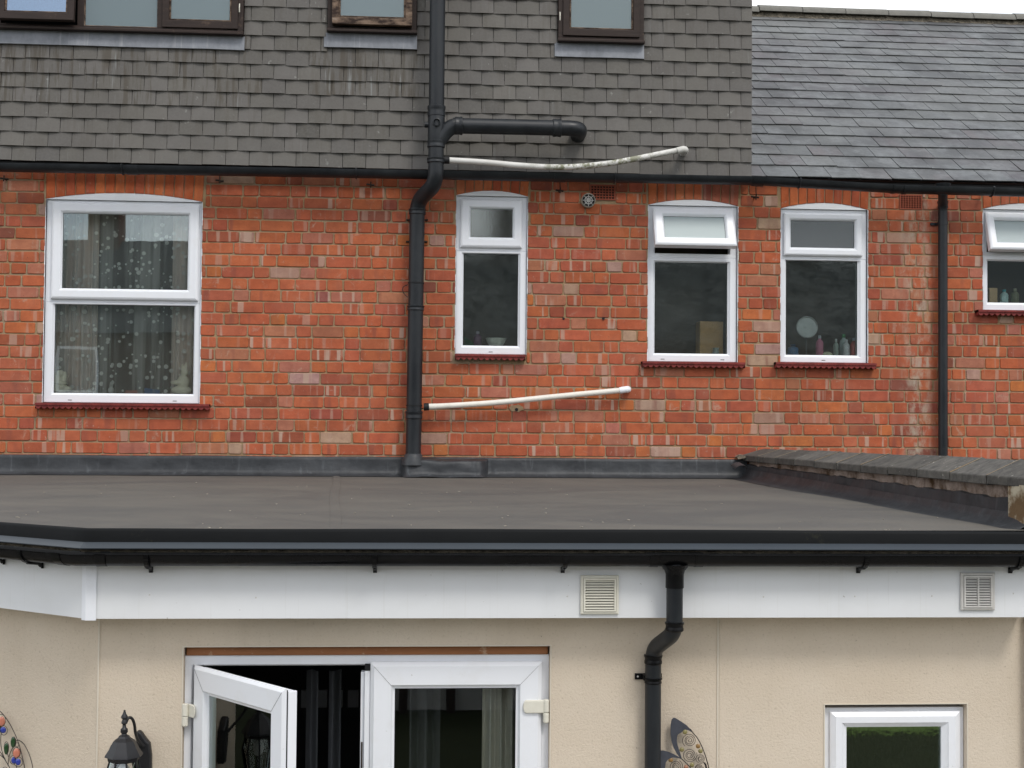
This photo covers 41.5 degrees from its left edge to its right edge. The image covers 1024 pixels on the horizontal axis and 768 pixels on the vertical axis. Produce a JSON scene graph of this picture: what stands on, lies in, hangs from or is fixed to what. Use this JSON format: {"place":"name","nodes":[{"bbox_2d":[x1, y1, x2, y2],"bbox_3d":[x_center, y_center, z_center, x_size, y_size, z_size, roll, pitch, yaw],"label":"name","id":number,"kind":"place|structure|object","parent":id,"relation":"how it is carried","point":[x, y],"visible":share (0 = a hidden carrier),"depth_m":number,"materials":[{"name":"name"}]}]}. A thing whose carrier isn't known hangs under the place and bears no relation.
{"place":"outdoors","nodes":[
{"label":"outdoors","id":0,"kind":"place"},
{"bbox_2d":[787,344,798,354],"bbox_3d":[2.106,-0.255,10.129,0.082,0.085,0.082,1,-2,-4],"label":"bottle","id":1,"kind":"object","parent":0,"point":[792,350],"visible":0.92,"depth_m":10.10,"materials":[{"name":"plastic"}]},
{"bbox_2d":[752,0,1023,13],"label":"sky","id":2,"kind":"structure","parent":0,"point":[968,6],"materials":[{"name":"white"}]},
{"label":"ground","id":3,"kind":"structure","parent":0,"visible":0},
{"bbox_2d":[0,0,1023,529],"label":"brick house","id":4,"kind":"structure","parent":3,"relation":"on","point":[294,296],"depth_m":9.85,"materials":[{"name":"red brick"}]},
{"bbox_2d":[55,370,71,392],"bbox_3d":[-3.226,-0.018,9.695,0.142,0.165,0.083,1,-2,-4],"label":"figurine","id":5,"kind":"object","parent":4,"relation":"on","point":[61,386],"visible":1,"depth_m":9.67,"materials":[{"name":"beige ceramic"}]},
{"bbox_2d":[55,214,99,392],"bbox_3d":[-3.185,-0.602,9.818,0.349,1.377,0.033,1,-2,-4],"label":"drape","id":6,"kind":"object","parent":4,"relation":"hanging from","point":[83,369],"visible":0.55,"depth_m":9.82,"materials":[{"name":"grey fabric"}]},
{"bbox_2d":[108,380,113,392],"bbox_3d":[-2.894,0.021,9.761,0.042,0.099,0.038,1,-2,-4],"label":"ornament","id":7,"kind":"object","parent":4,"relation":"on","point":[110,389],"visible":0.97,"depth_m":9.75,"materials":[{"name":"grey ceramic"}]},
{"bbox_2d":[0,0,244,47],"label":"loft window","id":8,"kind":"structure","parent":4,"relation":"in","point":[173,17],"depth_m":9.60,"materials":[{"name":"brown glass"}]},
{"bbox_2d":[35,193,210,409],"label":"window","id":9,"kind":"structure","parent":4,"relation":"in","point":[55,294],"depth_m":9.65,"materials":[{"name":"white plastic"}]},
{"bbox_2d":[55,214,193,393],"bbox_3d":[-2.789,-0.604,9.802,1.056,1.367,0.022,1,-2,-4],"label":"net curtain","id":10,"kind":"object","parent":4,"relation":"hanging from","point":[84,311],"visible":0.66,"depth_m":9.80,"materials":[{"name":"white fabric"}]},
{"bbox_2d":[125,390,138,392],"bbox_3d":[-2.757,0.060,9.810,0.090,0.026,0.080,1,-2,-4],"label":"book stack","id":11,"kind":"object","parent":4,"relation":"on","point":[132,391],"visible":0.79,"depth_m":9.77,"materials":[{"name":"red paper"}]},
{"bbox_2d":[145,388,159,392],"bbox_3d":[-2.607,0.051,9.801,0.108,0.045,0.030,1,-2,-10],"label":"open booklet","id":12,"kind":"object","parent":4,"relation":"on","point":[147,390],"visible":0.64,"depth_m":9.79,"materials":[{"name":"blue paper"}]},
{"bbox_2d":[170,362,191,393],"bbox_3d":[-2.386,-0.041,9.759,0.149,0.234,0.077,1,-2,-4],"label":"figurine","id":13,"kind":"object","parent":4,"relation":"on","point":[182,382],"visible":1,"depth_m":9.73,"materials":[{"name":"beige ceramic"}]},
{"bbox_2d":[171,216,193,393],"bbox_3d":[-2.355,-0.593,9.878,0.259,1.377,0.033,1,-2,-4],"label":"drape","id":14,"kind":"object","parent":4,"relation":"hanging from","point":[179,323],"visible":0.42,"depth_m":9.87,"materials":[{"name":"grey fabric"}]},
{"bbox_2d":[327,0,416,49],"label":"loft window","id":15,"kind":"structure","parent":4,"relation":"in","point":[391,17],"depth_m":9.68,"materials":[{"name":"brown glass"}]},
{"bbox_2d":[0,162,753,184],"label":"house gutter","id":16,"kind":"object","parent":4,"relation":"attached to","point":[355,173],"visible":1,"depth_m":9.57,"materials":[{"name":"black plastic"}]},
{"bbox_2d":[464,336,473,345],"bbox_3d":[-0.313,-0.315,9.957,0.080,0.075,0.020,1,-2,-4],"label":"green cloth","id":17,"kind":"object","parent":4,"relation":"on","point":[468,342],"visible":0.79,"depth_m":9.95,"materials":[{"name":"green fabric"}]},
{"bbox_2d":[474,331,481,344],"bbox_3d":[-0.253,-0.332,9.961,0.060,0.110,0.060,1,-2,-4],"label":"bottle","id":18,"kind":"object","parent":4,"relation":"on","point":[477,339],"visible":0.89,"depth_m":9.94,"materials":[{"name":"plastic"}]},
{"bbox_2d":[455,191,527,360],"bbox_3d":[-0.150,-0.790,9.857,0.529,1.241,0.157,1,-2,-4],"label":"window","id":19,"kind":"structure","parent":4,"relation":"in","point":[465,244],"depth_m":9.86,"materials":[{"name":"white plastic"}]},
{"bbox_2d":[401,0,586,464],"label":"soil pipe","id":20,"kind":"object","parent":4,"relation":"attached to","point":[441,132],"visible":1,"depth_m":9.56,"materials":[{"name":"black plastic"}]},
{"bbox_2d":[486,338,505,345],"bbox_3d":[-0.118,-0.306,9.980,0.155,0.062,0.155,1,-2,-4],"label":"bowl","id":21,"kind":"object","parent":4,"relation":"on","point":[496,341],"visible":0.84,"depth_m":9.93,"materials":[{"name":"white ceramic"}]},
{"bbox_2d":[424,386,630,410],"bbox_3d":[0.121,0.103,9.758,1.514,0.194,0.124,1,-2,-8],"label":"waste pipe","id":22,"kind":"object","parent":4,"relation":"attached to","point":[620,390],"visible":1,"depth_m":9.74,"materials":[{"name":"plastic"}]},
{"bbox_2d":[443,146,688,169],"bbox_3d":[0.405,-1.623,9.645,1.804,0.206,0.224,1,-2,-12],"label":"waste pipe","id":23,"kind":"object","parent":4,"relation":"attached to","point":[682,150],"visible":1,"depth_m":9.60,"materials":[{"name":"white plastic"}]},
{"bbox_2d":[557,0,644,58],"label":"loft window","id":24,"kind":"structure","parent":4,"relation":"in","point":[578,21],"depth_m":9.82,"materials":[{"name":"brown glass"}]},
{"bbox_2d":[641,200,745,367],"bbox_3d":[1.331,-0.738,9.932,0.761,1.243,0.217,1,-2,-4],"label":"window","id":25,"kind":"structure","parent":4,"relation":"in","point":[690,223],"depth_m":9.95,"materials":[{"name":"white plastic"}]},
{"bbox_2d":[696,321,722,353],"bbox_3d":[1.485,-0.341,10.172,0.177,0.249,0.150,1,-2,-4],"label":"cardboard box","id":26,"kind":"object","parent":4,"relation":"on","point":[709,336],"visible":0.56,"depth_m":10.10,"materials":[{"name":"beige cardboard"}]},
{"bbox_2d":[712,348,718,353],"bbox_3d":[1.517,-0.245,10.061,0.051,0.050,0.051,1,-2,-4],"label":"cup","id":27,"kind":"object","parent":4,"relation":"on","point":[715,350],"visible":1,"depth_m":10.04,"materials":[{"name":"grey ceramic"}]},
{"bbox_2d":[751,186,758,199],"bbox_3d":[1.789,-1.425,9.969,0.064,0.143,0.067,2,-2,-42],"label":"iron hook","id":28,"kind":"object","parent":4,"relation":"attached to","point":[755,197],"visible":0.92,"depth_m":9.94,"materials":[{"name":"black metal"}]},
{"bbox_2d":[796,316,817,354],"bbox_3d":[2.215,-0.360,10.150,0.140,0.298,0.100,-1,-2,31],"label":"shaving mirror","id":29,"kind":"object","parent":4,"relation":"on","point":[806,327],"visible":0.95,"depth_m":10.15,"materials":[{"name":"metal"}]},
{"bbox_2d":[816,335,822,354],"bbox_3d":[2.309,-0.288,10.144,0.055,0.155,0.055,1,-2,-4],"label":"bottle","id":30,"kind":"object","parent":4,"relation":"on","point":[819,346],"visible":0.91,"depth_m":10.12,"materials":[{"name":"plastic"}]},
{"bbox_2d":[774,203,876,368],"bbox_3d":[2.312,-0.728,10.033,0.753,1.233,0.157,1,-2,-4],"label":"window","id":31,"kind":"structure","parent":4,"relation":"in","point":[838,233],"depth_m":10.04,"materials":[{"name":"white plastic"}]},
{"bbox_2d":[833,339,838,354],"bbox_3d":[2.434,-0.274,10.153,0.039,0.130,0.039,1,-2,-4],"label":"bottle","id":32,"kind":"object","parent":4,"relation":"on","point":[835,348],"visible":0.91,"depth_m":10.14,"materials":[{"name":"plastic"}]},
{"bbox_2d":[839,334,845,355],"bbox_3d":[2.506,-0.292,10.209,0.064,0.170,0.064,1,-2,-4],"label":"bottle","id":33,"kind":"object","parent":4,"relation":"on","point":[842,341],"visible":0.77,"depth_m":10.19,"materials":[{"name":"plastic"}]},
{"bbox_2d":[843,339,849,354],"bbox_3d":[2.507,-0.271,10.138,0.050,0.125,0.050,1,-2,-4],"label":"bottle","id":34,"kind":"object","parent":4,"relation":"on","point":[846,348],"visible":0.98,"depth_m":10.12,"materials":[{"name":"plastic"}]},
{"bbox_2d":[850,338,854,354],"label":"bottle","id":35,"kind":"object","parent":4,"relation":"on","point":[852,348],"visible":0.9,"depth_m":10.15,"materials":[{"name":"plastic"}]},
{"bbox_2d":[751,176,1023,196],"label":"house gutter","id":36,"kind":"object","parent":4,"relation":"attached to","point":[759,181],"visible":1,"depth_m":9.85,"materials":[{"name":"black plastic"}]},
{"bbox_2d":[930,182,950,455],"bbox_3d":[3.162,-0.286,9.943,0.123,2.363,0.236,0,-2,6],"label":"downpipe","id":37,"kind":"object","parent":4,"relation":"attached to","point":[942,222],"visible":0.96,"depth_m":9.98,"materials":[{"name":"black plastic"}]},
{"bbox_2d":[987,288,996,302],"bbox_3d":[3.646,-0.667,10.272,0.064,0.120,0.060,1,-2,-4],"label":"tan carton","id":38,"kind":"object","parent":4,"relation":"on","point":[992,294],"visible":0.59,"depth_m":10.24,"materials":[{"name":"beige cardboard"}]},
{"bbox_2d":[975,203,1023,315],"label":"window","id":39,"kind":"structure","parent":4,"relation":"in","point":[1003,230],"depth_m":10.12,"materials":[{"name":"white plastic"}]},
{"bbox_2d":[1000,289,1007,301],"bbox_3d":[3.736,-0.662,10.258,0.060,0.110,0.060,1,-2,-4],"label":"bottle","id":40,"kind":"object","parent":4,"relation":"on","point":[1004,296],"visible":0.87,"depth_m":10.24,"materials":[{"name":"plastic"}]},
{"bbox_2d":[1011,288,1018,302],"bbox_3d":[3.818,-0.666,10.264,0.060,0.120,0.060,1,-2,-4],"label":"bottle","id":41,"kind":"object","parent":4,"relation":"on","point":[1014,296],"visible":0.81,"depth_m":10.24,"materials":[{"name":"plastic"}]},
{"bbox_2d":[0,454,1023,767],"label":"flat roof extension","id":42,"kind":"object","parent":3,"relation":"on","point":[196,666],"visible":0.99,"depth_m":5.73,"materials":[{"name":"beige"}]},
{"bbox_2d":[0,711,32,767],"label":"jewelled wire sculpture","id":43,"kind":"object","parent":42,"relation":"attached to","point":[16,752],"visible":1,"depth_m":5.82,"materials":[{"name":"multicoloured metal"}]},
{"bbox_2d":[104,710,151,767],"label":"wall lantern","id":44,"kind":"object","parent":42,"relation":"attached to","point":[125,749],"depth_m":5.42,"materials":[{"name":"black metal"}]},
{"bbox_2d":[305,669,318,767],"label":"grey curtain","id":45,"kind":"object","parent":42,"relation":"hanging from","point":[311,750],"visible":1,"depth_m":6.23,"materials":[{"name":"grey fabric"}]},
{"bbox_2d":[301,689,358,707],"bbox_3d":[-0.955,1.648,7.085,0.298,0.090,0.030,1,-2,-4],"label":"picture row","id":46,"kind":"object","parent":42,"relation":"attached to","point":[353,696],"visible":0.59,"depth_m":7.07,"materials":[{"name":"black"}]},
{"bbox_2d":[328,669,341,767],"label":"grey curtain","id":47,"kind":"object","parent":42,"relation":"hanging from","point":[334,737],"visible":1,"depth_m":6.22,"materials":[{"name":"grey fabric"}]},
{"bbox_2d":[409,689,440,767],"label":"grey curtain","id":48,"kind":"object","parent":42,"relation":"hanging from","point":[424,745],"visible":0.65,"depth_m":6.26,"materials":[{"name":"grey fabric"}]},
{"bbox_2d":[17,482,937,529],"bbox_3d":[-1.561,0.623,7.588,7.019,0.064,4.204,1,-2,-4],"label":"roof grit","id":49,"kind":"object","parent":42,"relation":"on","point":[471,502],"visible":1,"depth_m":6.34,"materials":[{"name":"grey gravel"}]},
{"bbox_2d":[482,688,514,767],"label":"door curtain","id":50,"kind":"object","parent":42,"relation":"hanging from","point":[498,727],"depth_m":5.90,"materials":[{"name":"white fabric"}]},
{"bbox_2d":[0,545,1023,572],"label":"front gutter","id":51,"kind":"object","parent":42,"relation":"attached to","point":[39,557],"visible":1,"depth_m":5.49,"materials":[{"name":"black plastic"}]},
{"bbox_2d":[635,565,687,767],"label":"front downpipe","id":52,"kind":"object","parent":42,"relation":"attached to","point":[662,642],"visible":0.98,"depth_m":5.67,"materials":[{"name":"black plastic"}]},
{"bbox_2d":[661,718,708,767],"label":"metal wall sculpture","id":53,"kind":"object","parent":42,"relation":"attached to","point":[677,727],"visible":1,"depth_m":5.72,"materials":[{"name":"metal"}]},
{"bbox_2d":[825,704,962,767],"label":"window","id":54,"kind":"structure","parent":42,"relation":"in","point":[948,718],"depth_m":5.84,"materials":[{"name":"white plastic"}]},
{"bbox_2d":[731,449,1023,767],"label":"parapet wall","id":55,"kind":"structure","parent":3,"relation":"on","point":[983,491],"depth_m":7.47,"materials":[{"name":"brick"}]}
]}

